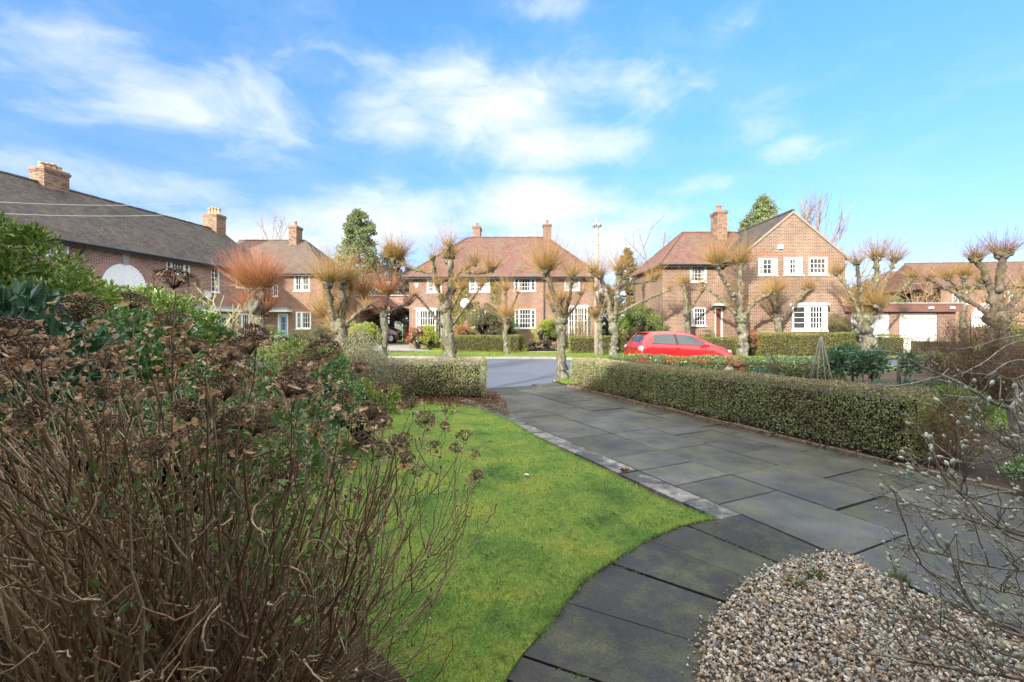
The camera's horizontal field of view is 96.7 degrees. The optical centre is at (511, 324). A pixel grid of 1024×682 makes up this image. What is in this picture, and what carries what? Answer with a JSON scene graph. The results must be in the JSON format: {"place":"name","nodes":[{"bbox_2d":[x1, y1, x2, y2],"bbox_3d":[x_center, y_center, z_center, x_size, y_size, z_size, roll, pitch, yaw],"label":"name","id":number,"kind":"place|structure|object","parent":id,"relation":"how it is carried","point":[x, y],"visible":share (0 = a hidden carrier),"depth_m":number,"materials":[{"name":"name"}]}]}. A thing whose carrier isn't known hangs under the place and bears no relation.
{"place":"outdoors","nodes":[
{"label":"outdoors","id":0,"kind":"place"},
{"bbox_2d":[0,401,717,681],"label":"lawn","id":1,"kind":"structure","parent":0,"point":[512,579],"depth_m":3.61,"materials":[{"name":"plant"}]},
{"bbox_2d":[0,537,406,681],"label":"soil bed","id":2,"kind":"object","parent":1,"relation":"on","point":[6,654],"depth_m":2.23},
{"bbox_2d":[0,274,144,525],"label":"broadleaf shrub","id":3,"kind":"object","parent":2,"relation":"on","point":[13,301],"visible":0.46,"depth_m":2.92,"materials":[{"name":"green plant"}]},
{"bbox_2d":[0,373,353,568],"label":"leafy undergrowth","id":4,"kind":"object","parent":2,"relation":"on","point":[148,414],"visible":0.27,"depth_m":2.96,"materials":[{"name":"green plant"}]},
{"bbox_2d":[0,372,383,680],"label":"bush","id":5,"kind":"object","parent":2,"relation":"on","point":[299,620],"visible":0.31,"depth_m":1.52,"materials":[{"name":"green plant"}]},
{"bbox_2d":[0,267,497,681],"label":"hydrangea bush","id":6,"kind":"object","parent":2,"relation":"on","point":[195,659],"visible":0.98,"depth_m":1.58,"materials":[{"name":"plant"}]},
{"bbox_2d":[319,319,411,398],"bbox_3d":[-2.904,0.777,8.455,1.999,1.788,1.798,0,0,0],"label":"grey green shrub","id":7,"kind":"object","parent":1,"relation":"on","point":[365,373],"visible":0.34,"depth_m":8.49,"materials":[{"name":"green plant"}]},
{"bbox_2d":[341,377,403,447],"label":"variegated shrub","id":8,"kind":"object","parent":1,"relation":"on","point":[379,398],"visible":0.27,"depth_m":6.07,"materials":[{"name":"green plant"}]},
{"bbox_2d":[448,448,696,631],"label":"lawn litter","id":9,"kind":"object","parent":1,"relation":"on","point":[544,513],"visible":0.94,"depth_m":4.01,"materials":[{"name":"brown plant"}]},
{"bbox_2d":[370,343,438,355],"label":"driveway","id":10,"kind":"structure","parent":0,"point":[394,347],"depth_m":33.49,"materials":[{"name":"concrete"}]},
{"bbox_2d":[367,319,402,342],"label":"parked car","id":11,"kind":"object","parent":10,"relation":"on","point":[395,334],"visible":0.44,"depth_m":41.38,"materials":[{"name":"black paint"}]},
{"bbox_2d":[395,326,622,333],"bbox_3d":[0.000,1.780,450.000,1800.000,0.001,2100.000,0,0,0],"label":"ground","id":12,"kind":"structure","parent":0,"point":[399,328],"depth_m":231.45,"materials":[{"name":"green plant"}]},
{"bbox_2d":[877,261,1023,341],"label":"brick terrace","id":13,"kind":"structure","parent":12,"relation":"on","point":[894,280],"depth_m":44.67,"materials":[{"name":"brick"}]},
{"bbox_2d":[0,0,1023,325],"label":"sky","id":14,"kind":"structure","parent":0,"point":[508,117],"materials":[{"name":"blue"}]},
{"bbox_2d":[527,348,556,349],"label":"rockery soil","id":15,"kind":"structure","parent":0,"point":[541,349],"depth_m":29.53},
{"bbox_2d":[530,316,556,348],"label":"yellow shrub","id":16,"kind":"object","parent":15,"relation":"on","point":[548,329],"visible":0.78,"depth_m":30.34,"materials":[{"name":"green plant"}]},
{"bbox_2d":[265,338,980,357],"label":"verge","id":17,"kind":"structure","parent":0,"point":[585,354],"depth_m":25.81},
{"bbox_2d":[0,161,256,334],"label":"brick terrace","id":18,"kind":"structure","parent":17,"relation":"on","point":[130,246],"depth_m":23.52,"materials":[{"name":"brown brick"}]},
{"bbox_2d":[237,221,363,348],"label":"brick house","id":19,"kind":"structure","parent":17,"relation":"on","point":[289,316],"depth_m":32.08,"materials":[{"name":"brick"}]},
{"bbox_2d":[332,208,388,312],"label":"conifer tree","id":20,"kind":"object","parent":17,"relation":"on","point":[362,231],"visible":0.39,"depth_m":47.05,"materials":[{"name":"green plant"}]},
{"bbox_2d":[348,321,380,351],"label":"yellow shrub","id":21,"kind":"object","parent":17,"relation":"on","point":[371,329],"visible":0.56,"depth_m":25.77,"materials":[{"name":"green plant"}]},
{"bbox_2d":[356,295,408,341],"bbox_3d":[-10.375,-0.410,41.640,5.850,4.320,6.320,0,0,0],"label":"brick archway","id":22,"kind":"object","parent":17,"relation":"on","point":[366,313],"visible":0.34,"depth_m":38.60,"materials":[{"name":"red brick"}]},
{"bbox_2d":[368,243,408,327],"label":"bare tree","id":23,"kind":"object","parent":17,"relation":"on","point":[401,313],"visible":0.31,"depth_m":43.68,"materials":[{"name":"brown plant"}]},
{"bbox_2d":[405,325,426,348],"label":"russet shrub","id":24,"kind":"object","parent":17,"relation":"on","point":[418,334],"visible":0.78,"depth_m":31.36,"materials":[{"name":"brown plant"}]},
{"bbox_2d":[419,324,439,349],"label":"yellow shrub","id":25,"kind":"object","parent":17,"relation":"on","point":[430,340],"visible":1,"depth_m":30.39,"materials":[{"name":"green plant"}]},
{"bbox_2d":[440,334,509,351],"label":"clipped hedge","id":26,"kind":"object","parent":17,"relation":"on","point":[469,342],"visible":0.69,"depth_m":28.09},
{"bbox_2d":[467,303,503,337],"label":"olive shrub","id":27,"kind":"object","parent":17,"relation":"on","point":[485,322],"visible":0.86,"depth_m":30.07,"materials":[{"name":"green plant"}]},
{"bbox_2d":[402,220,594,347],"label":"brick house","id":28,"kind":"structure","parent":17,"relation":"on","point":[533,312],"depth_m":33.00,"materials":[{"name":"brick"}]},
{"bbox_2d":[414,307,441,341],"bbox_3d":[-6.034,-0.015,32.720,2.097,2.470,0.640,0,0,0],"label":"bay window","id":29,"kind":"structure","parent":28,"relation":"in","point":[423,318],"depth_m":32.55,"materials":[{"name":"white paint"}]},
{"bbox_2d":[514,309,535,328],"bbox_3d":[0.951,-0.434,33.020,1.632,1.452,0.160,0,0,0],"label":"window","id":30,"kind":"structure","parent":28,"relation":"in","point":[526,319],"depth_m":33.08,"materials":[{"name":"white paint"}]},
{"bbox_2d":[568,305,591,341],"bbox_3d":[4.920,-0.115,32.720,1.911,2.670,0.640,0,0,0],"label":"bay window","id":31,"kind":"structure","parent":28,"relation":"in","point":[581,307],"depth_m":32.55,"materials":[{"name":"white paint"}]},
{"bbox_2d":[485,270,525,353],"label":"pollarded tree","id":32,"kind":"object","parent":17,"relation":"on","point":[506,314],"visible":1,"depth_m":25.57,"materials":[{"name":"brown plant"}]},
{"bbox_2d":[566,310,593,340],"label":"bare shrub","id":33,"kind":"object","parent":17,"relation":"on","point":[579,330],"visible":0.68,"depth_m":30.49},
{"bbox_2d":[592,218,600,355],"bbox_3d":[4.620,-2.025,24.800,0.520,7.550,0.467,0,0,0],"label":"telegraph pole","id":34,"kind":"object","parent":17,"relation":"on","point":[597,224],"visible":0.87,"depth_m":24.70,"materials":[{"name":"brown wood"}]},
{"bbox_2d":[578,271,616,355],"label":"pollarded tree","id":35,"kind":"object","parent":17,"relation":"on","point":[598,319],"visible":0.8,"depth_m":24.49,"materials":[{"name":"brown plant"}]},
{"bbox_2d":[568,335,628,352],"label":"clipped hedge","id":36,"kind":"object","parent":17,"relation":"on","point":[576,344],"visible":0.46,"depth_m":26.74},
{"bbox_2d":[610,247,637,338],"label":"conifer tree","id":37,"kind":"object","parent":17,"relation":"on","point":[629,300],"visible":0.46,"depth_m":35.67,"materials":[{"name":"green plant"}]},
{"bbox_2d":[578,236,676,355],"bbox_3d":[5.783,-1.239,22.884,5.186,6.246,4.203,0,0,0],"label":"pollarded tree","id":38,"kind":"object","parent":17,"relation":"on","point":[599,275],"visible":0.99,"depth_m":22.58,"materials":[{"name":"brown plant"}]},
{"bbox_2d":[618,304,668,339],"bbox_3d":[7.419,0.196,26.182,2.807,3.018,2.362,0,0,-26],"label":"broad laurel","id":39,"kind":"object","parent":17,"relation":"on","point":[626,321],"visible":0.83,"depth_m":25.84,"materials":[{"name":"green plant"}]},
{"bbox_2d":[668,266,710,333],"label":"pollarded tree","id":40,"kind":"object","parent":17,"relation":"on","point":[684,282],"visible":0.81,"depth_m":25.95,"materials":[{"name":"brown plant"}]},
{"bbox_2d":[699,336,737,354],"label":"clipped hedge","id":41,"kind":"object","parent":17,"relation":"on","point":[727,343],"visible":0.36,"depth_m":24.51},
{"bbox_2d":[683,218,795,356],"bbox_3d":[10.924,-1.678,22.672,5.728,7.238,4.427,0,0,-25],"label":"pollarded tree","id":42,"kind":"object","parent":17,"relation":"on","point":[741,261],"visible":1,"depth_m":22.77,"materials":[{"name":"brown plant"}]},
{"bbox_2d":[629,205,850,354],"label":"brick house","id":43,"kind":"structure","parent":17,"relation":"on","point":[800,248],"depth_m":25.08,"materials":[{"name":"brick"}]},
{"bbox_2d":[757,258,778,275],"bbox_3d":[14.065,-3.187,25.020,1.155,1.009,0.160,0,0,0],"label":"window","id":44,"kind":"structure","parent":43,"relation":"in","point":[771,263],"depth_m":25.06,"materials":[{"name":"white paint"}]},
{"bbox_2d":[783,258,803,275],"bbox_3d":[15.462,-3.205,25.020,1.137,1.009,0.160,0,0,0],"label":"window","id":45,"kind":"structure","parent":43,"relation":"in","point":[794,266],"depth_m":25.06,"materials":[{"name":"white paint"}]},
{"bbox_2d":[790,302,829,331],"bbox_3d":[16.333,-0.435,24.668,2.104,1.570,0.735,0,0,0],"label":"bay window","id":46,"kind":"structure","parent":43,"relation":"in","point":[808,317],"depth_m":24.45,"materials":[{"name":"white paint"}]},
{"bbox_2d":[808,257,828,275],"bbox_3d":[16.825,-3.222,25.020,1.120,1.009,0.160,0,0,0],"label":"window","id":47,"kind":"structure","parent":43,"relation":"in","point":[813,263],"depth_m":25.07,"materials":[{"name":"white paint"}]},
{"bbox_2d":[737,192,780,230],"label":"conifer tree","id":48,"kind":"object","parent":17,"relation":"on","point":[762,208],"visible":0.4,"depth_m":45.57,"materials":[{"name":"green plant"}]},
{"bbox_2d":[751,265,822,335],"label":"pollarded tree","id":49,"kind":"object","parent":17,"relation":"on","point":[778,318],"visible":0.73,"depth_m":24.06,"materials":[{"name":"brown plant"}]},
{"bbox_2d":[755,332,861,355],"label":"clipped hedge","id":50,"kind":"object","parent":17,"relation":"on","point":[803,345],"visible":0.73,"depth_m":23.58,"materials":[{"name":"plant"}]},
{"bbox_2d":[826,313,859,338],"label":"clipped shrub","id":51,"kind":"object","parent":17,"relation":"on","point":[838,326],"visible":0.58,"depth_m":24.48,"materials":[{"name":"green plant"}]},
{"bbox_2d":[813,221,943,349],"bbox_3d":[17.985,-1.616,21.988,5.615,7.146,4.059,0,0,0],"label":"pollarded tree","id":52,"kind":"object","parent":17,"relation":"on","point":[869,307],"visible":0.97,"depth_m":22.17,"materials":[{"name":"brown plant"}]},
{"bbox_2d":[874,333,908,355],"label":"clipped hedge","id":53,"kind":"object","parent":17,"relation":"on","point":[898,342],"visible":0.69,"depth_m":24.24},
{"bbox_2d":[845,271,940,301],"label":"brick house","id":54,"kind":"structure","parent":17,"relation":"on","point":[908,295],"depth_m":52.00,"materials":[{"name":"red brick"}]},
{"bbox_2d":[845,302,964,351],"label":"garage block","id":55,"kind":"structure","parent":17,"relation":"on","point":[895,320],"depth_m":26.00,"materials":[{"name":"red brick"}]},
{"bbox_2d":[851,313,888,346],"bbox_3d":[20.506,0.500,26.120,2.249,2.340,0.080,0,0,0],"label":"garage door","id":56,"kind":"structure","parent":55,"relation":"in","point":[883,325],"depth_m":26.11,"materials":[{"name":"white paint"}]},
{"bbox_2d":[900,313,936,351],"bbox_3d":[23.257,0.500,26.120,2.194,2.340,0.080,0,0,0],"label":"garage door","id":57,"kind":"structure","parent":55,"relation":"in","point":[906,319],"depth_m":26.11,"materials":[{"name":"white paint"}]},
{"bbox_2d":[904,336,968,354],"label":"thin hedge","id":58,"kind":"object","parent":17,"relation":"on","point":[924,342],"visible":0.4,"depth_m":24.49,"materials":[{"name":"brown plant"}]},
{"bbox_2d":[924,256,994,341],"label":"pollarded tree","id":59,"kind":"object","parent":17,"relation":"on","point":[963,274],"visible":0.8,"depth_m":29.58,"materials":[{"name":"brown plant"}]},
{"bbox_2d":[375,358,907,388],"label":"road","id":60,"kind":"structure","parent":0,"point":[502,373],"depth_m":17.12,"materials":[{"name":"asphalt"}]},
{"bbox_2d":[191,277,280,349],"bbox_3d":[-9.084,-0.031,14.555,2.615,3.402,3.023,0,0,0],"label":"bare shrub","id":61,"kind":"object","parent":60,"relation":"on","point":[204,302],"visible":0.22,"depth_m":14.70,"materials":[{"name":"plant"}]},
{"bbox_2d":[200,237,304,360],"bbox_3d":[-8.776,-0.603,15.711,3.213,5.076,3.334,0,0,0],"label":"pollarded tree","id":62,"kind":"object","parent":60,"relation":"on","point":[258,282],"visible":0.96,"depth_m":15.39,"materials":[{"name":"brown plant"}]},
{"bbox_2d":[254,338,352,365],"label":"hedge shrub","id":63,"kind":"object","parent":60,"relation":"on","point":[276,349],"visible":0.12,"depth_m":10.44,"materials":[{"name":"green plant"}]},
{"bbox_2d":[285,233,380,349],"bbox_3d":[-5.343,-0.388,13.542,3.219,4.451,3.671,0,0,0],"label":"pollarded tree","id":64,"kind":"object","parent":60,"relation":"on","point":[332,316],"visible":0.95,"depth_m":13.14,"materials":[{"name":"brown plant"}]},
{"bbox_2d":[339,256,421,360],"bbox_3d":[-4.297,-0.292,15.032,2.625,4.200,3.312,0,0,0],"label":"pollarded tree","id":65,"kind":"object","parent":60,"relation":"on","point":[387,292],"visible":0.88,"depth_m":15.14,"materials":[{"name":"brown plant"}]},
{"bbox_2d":[266,356,891,359],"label":"kerb","id":66,"kind":"structure","parent":60,"relation":"on","point":[568,358],"depth_m":23.61,"materials":[{"name":"concrete"}]},
{"bbox_2d":[624,331,732,361],"bbox_3d":[6.661,0.993,18.256,4.000,1.513,2.041,0,0,-9],"label":"parked car","id":67,"kind":"object","parent":60,"relation":"on","point":[673,343],"visible":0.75,"depth_m":17.48,"materials":[{"name":"red paint"}]},
{"bbox_2d":[410,367,1023,640],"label":"garden soil","id":68,"kind":"structure","parent":0,"point":[985,470],"depth_m":6.01,"materials":[{"name":"soil"}]},
{"bbox_2d":[0,210,128,481],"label":"evergreen shrub","id":69,"kind":"object","parent":68,"relation":"on","point":[15,262],"visible":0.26,"depth_m":4.22,"materials":[{"name":"green plant"}]},
{"bbox_2d":[0,307,222,507],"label":"laurel shrub","id":70,"kind":"object","parent":68,"relation":"on","point":[146,362],"visible":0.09,"depth_m":3.77,"materials":[{"name":"green plant"}]},
{"bbox_2d":[93,278,235,388],"bbox_3d":[-4.982,0.540,6.015,2.468,2.329,1.935,0,0,0],"label":"laurel shrub","id":71,"kind":"object","parent":68,"relation":"on","point":[157,298],"visible":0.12,"depth_m":6.01,"materials":[{"name":"green plant"}]},
{"bbox_2d":[187,307,259,387],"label":"laurel shrub","id":72,"kind":"object","parent":68,"relation":"on","point":[222,331],"visible":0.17,"depth_m":7.34,"materials":[{"name":"green plant"}]},
{"bbox_2d":[215,352,373,452],"bbox_3d":[-2.630,1.012,5.418,1.818,1.368,1.630,0,0,0],"label":"dark shrub","id":73,"kind":"object","parent":68,"relation":"on","point":[330,370],"visible":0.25,"depth_m":5.31,"materials":[{"name":"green plant"}]},
{"bbox_2d":[260,338,352,435],"bbox_3d":[-3.048,0.936,6.745,1.568,1.507,1.225,0,0,0],"label":"variegated shrub","id":74,"kind":"object","parent":68,"relation":"on","point":[286,346],"visible":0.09,"depth_m":6.68,"materials":[{"name":"green plant"}]},
{"bbox_2d":[400,395,498,411],"bbox_3d":[-1.835,1.648,9.685,3.329,0.001,3.190,0,0,0],"label":"soil strip","id":75,"kind":"object","parent":68,"relation":"on","point":[492,400],"visible":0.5,"depth_m":10.07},
{"bbox_2d":[327,321,386,380],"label":"grey green shrub","id":76,"kind":"object","parent":75,"relation":"on","point":[361,348],"visible":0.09,"depth_m":9.66,"materials":[{"name":"green plant"}]},
{"bbox_2d":[370,353,415,399],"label":"brown twiggy shrub","id":77,"kind":"object","parent":75,"relation":"on","point":[402,383],"visible":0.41,"depth_m":9.58,"materials":[{"name":"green plant"}]},
{"bbox_2d":[364,355,487,397],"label":"clipped hedge","id":78,"kind":"object","parent":75,"relation":"on","point":[454,378],"visible":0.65,"depth_m":10.26,"materials":[{"name":"green plant"}]},
{"bbox_2d":[415,389,509,414],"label":"hedge litter","id":79,"kind":"object","parent":75,"relation":"on","point":[476,400],"visible":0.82,"depth_m":9.62,"materials":[{"name":"brown plant"}]},
{"bbox_2d":[447,394,739,518],"bbox_3d":[0.234,1.669,7.334,0.252,0.057,7.602,0,0,-26],"label":"lawn edging","id":80,"kind":"object","parent":68,"relation":"on","point":[681,496],"visible":0.63,"depth_m":4.98,"materials":[{"name":"stone"}]},
{"bbox_2d":[607,353,847,380],"bbox_3d":[6.246,1.237,13.450,6.908,0.835,0.946,0,0,1],"label":"ivy hedge","id":81,"kind":"object","parent":68,"relation":"on","point":[754,362],"visible":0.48,"depth_m":13.23,"materials":[{"name":"plant"}]},
{"bbox_2d":[569,356,942,462],"bbox_3d":[3.377,1.170,8.933,0.812,0.972,7.806,0,0,-23],"label":"clipped hedge","id":82,"kind":"object","parent":68,"relation":"on","point":[860,418],"visible":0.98,"depth_m":6.75,"materials":[{"name":"green plant"}]},
{"bbox_2d":[567,384,1023,497],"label":"hedge edging","id":83,"kind":"object","parent":68,"relation":"on","point":[865,456],"visible":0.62,"depth_m":6.10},
{"bbox_2d":[807,325,833,389],"bbox_3d":[7.123,0.831,10.503,0.645,1.683,0.651,0,0,0],"label":"cane wigwam","id":84,"kind":"object","parent":68,"relation":"on","point":[820,341],"visible":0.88,"depth_m":10.49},
{"bbox_2d":[821,348,848,386],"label":"kale plant","id":85,"kind":"object","parent":68,"relation":"on","point":[832,359],"visible":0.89,"depth_m":10.62,"materials":[{"name":"green plant"}]},
{"bbox_2d":[830,348,854,390],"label":"kale plant","id":86,"kind":"object","parent":68,"relation":"on","point":[846,365],"visible":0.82,"depth_m":10.57,"materials":[{"name":"green plant"}]},
{"bbox_2d":[849,347,876,383],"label":"kale plant","id":87,"kind":"object","parent":68,"relation":"on","point":[861,355],"visible":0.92,"depth_m":10.54,"materials":[{"name":"green plant"}]},
{"bbox_2d":[862,347,893,378],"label":"kale plant","id":88,"kind":"object","parent":68,"relation":"on","point":[877,360],"visible":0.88,"depth_m":10.26,"materials":[{"name":"green plant"}]},
{"bbox_2d":[860,322,1023,462],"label":"bare grey tree","id":89,"kind":"object","parent":68,"relation":"on","point":[1012,424],"visible":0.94,"depth_m":4.97,"materials":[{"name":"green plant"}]},
{"bbox_2d":[899,298,1023,406],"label":"red brown shrub","id":90,"kind":"object","parent":68,"relation":"on","point":[967,355],"visible":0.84,"depth_m":9.46,"materials":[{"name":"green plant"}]},
{"bbox_2d":[901,380,1022,467],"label":"dying privet","id":91,"kind":"object","parent":68,"relation":"on","point":[952,436],"visible":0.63,"depth_m":5.28,"materials":[{"name":"plant"}]},
{"bbox_2d":[908,221,1023,362],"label":"pollarded tree","id":92,"kind":"object","parent":68,"relation":"on","point":[1003,254],"visible":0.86,"depth_m":16.43,"materials":[{"name":"brown plant"}]},
{"bbox_2d":[995,460,1023,481],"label":"evergreen","id":93,"kind":"object","parent":68,"relation":"on","point":[1009,466],"visible":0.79,"depth_m":4.27,"materials":[{"name":"green plant"}]},
{"bbox_2d":[555,365,903,383],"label":"kerbside verge","id":94,"kind":"structure","parent":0,"point":[562,380],"depth_m":13.27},
{"bbox_2d":[503,226,598,381],"bbox_3d":[1.171,-0.527,13.390,2.884,4.830,2.929,0,0,0],"label":"pollarded tree","id":95,"kind":"object","parent":94,"relation":"on","point":[544,267],"visible":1,"depth_m":13.32,"materials":[{"name":"brown plant"}]},
{"bbox_2d":[462,383,1023,681],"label":"path paving","id":96,"kind":"structure","parent":0,"point":[613,623],"depth_m":3.60,"materials":[{"name":"stone"}]},
{"bbox_2d":[500,386,976,679],"bbox_3d":[1.874,1.654,7.248,4.691,0.024,10.205,0,0,-8],"label":"joint moss","id":97,"kind":"object","parent":96,"relation":"on","point":[577,674],"visible":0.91,"depth_m":4.38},
{"bbox_2d":[569,384,937,469],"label":"hedge litter","id":98,"kind":"object","parent":96,"relation":"on","point":[709,416],"visible":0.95,"depth_m":7.55,"materials":[{"name":"brown plant"}]},
{"bbox_2d":[796,187,855,245],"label":"bare tree","id":99,"kind":"object","parent":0,"point":[809,215],"visible":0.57,"depth_m":43.52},
{"bbox_2d":[695,550,1023,681],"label":"gravel","id":100,"kind":"structure","parent":0,"point":[847,629],"depth_m":2.40,"materials":[{"name":"gravel"}]},
{"bbox_2d":[681,548,988,681],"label":"gravel spill","id":101,"kind":"object","parent":100,"relation":"on","point":[710,620],"visible":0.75,"depth_m":2.60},
{"bbox_2d":[825,369,1023,681],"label":"magnolia shrub","id":102,"kind":"object","parent":100,"relation":"on","point":[997,661],"visible":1,"depth_m":1.78,"materials":[{"name":"grey plant"}]},
{"bbox_2d":[899,255,958,301],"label":"bare tree","id":103,"kind":"object","parent":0,"point":[924,297],"visible":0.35,"depth_m":37.29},
{"bbox_2d":[876,393,1023,401],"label":"garden path","id":104,"kind":"structure","parent":0,"point":[1011,400],"depth_m":10.19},
{"bbox_2d":[893,351,922,396],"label":"kale plant","id":105,"kind":"object","parent":104,"relation":"on","point":[902,360],"visible":0.77,"depth_m":10.18,"materials":[{"name":"green plant"}]},
{"bbox_2d":[901,377,1012,395],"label":"greens","id":106,"kind":"object","parent":104,"relation":"on","point":[931,382],"visible":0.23,"depth_m":9.72,"materials":[{"name":"green plant"}]},
{"bbox_2d":[918,402,1022,429],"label":"side lawn","id":107,"kind":"structure","parent":0,"point":[1004,413],"depth_m":7.84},
{"bbox_2d":[920,382,1003,426],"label":"fern plants","id":108,"kind":"object","parent":107,"relation":"on","point":[983,407],"visible":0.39,"depth_m":7.17,"materials":[{"name":"green plant"}]},
{"bbox_2d":[971,259,1023,328],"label":"bare tree","id":109,"kind":"object","parent":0,"point":[1008,294],"visible":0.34,"depth_m":32.54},
{"label":"kerbside verge","id":110,"kind":"structure","parent":0,"visible":0},
{"bbox_2d":[371,210,511,363],"bbox_3d":[-1.753,-0.552,11.277,3.610,4.787,2.062,0,0,0],"label":"pollarded tree","id":111,"kind":"object","parent":110,"relation":"on","point":[447,305],"visible":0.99,"depth_m":11.22,"materials":[{"name":"brown plant"}]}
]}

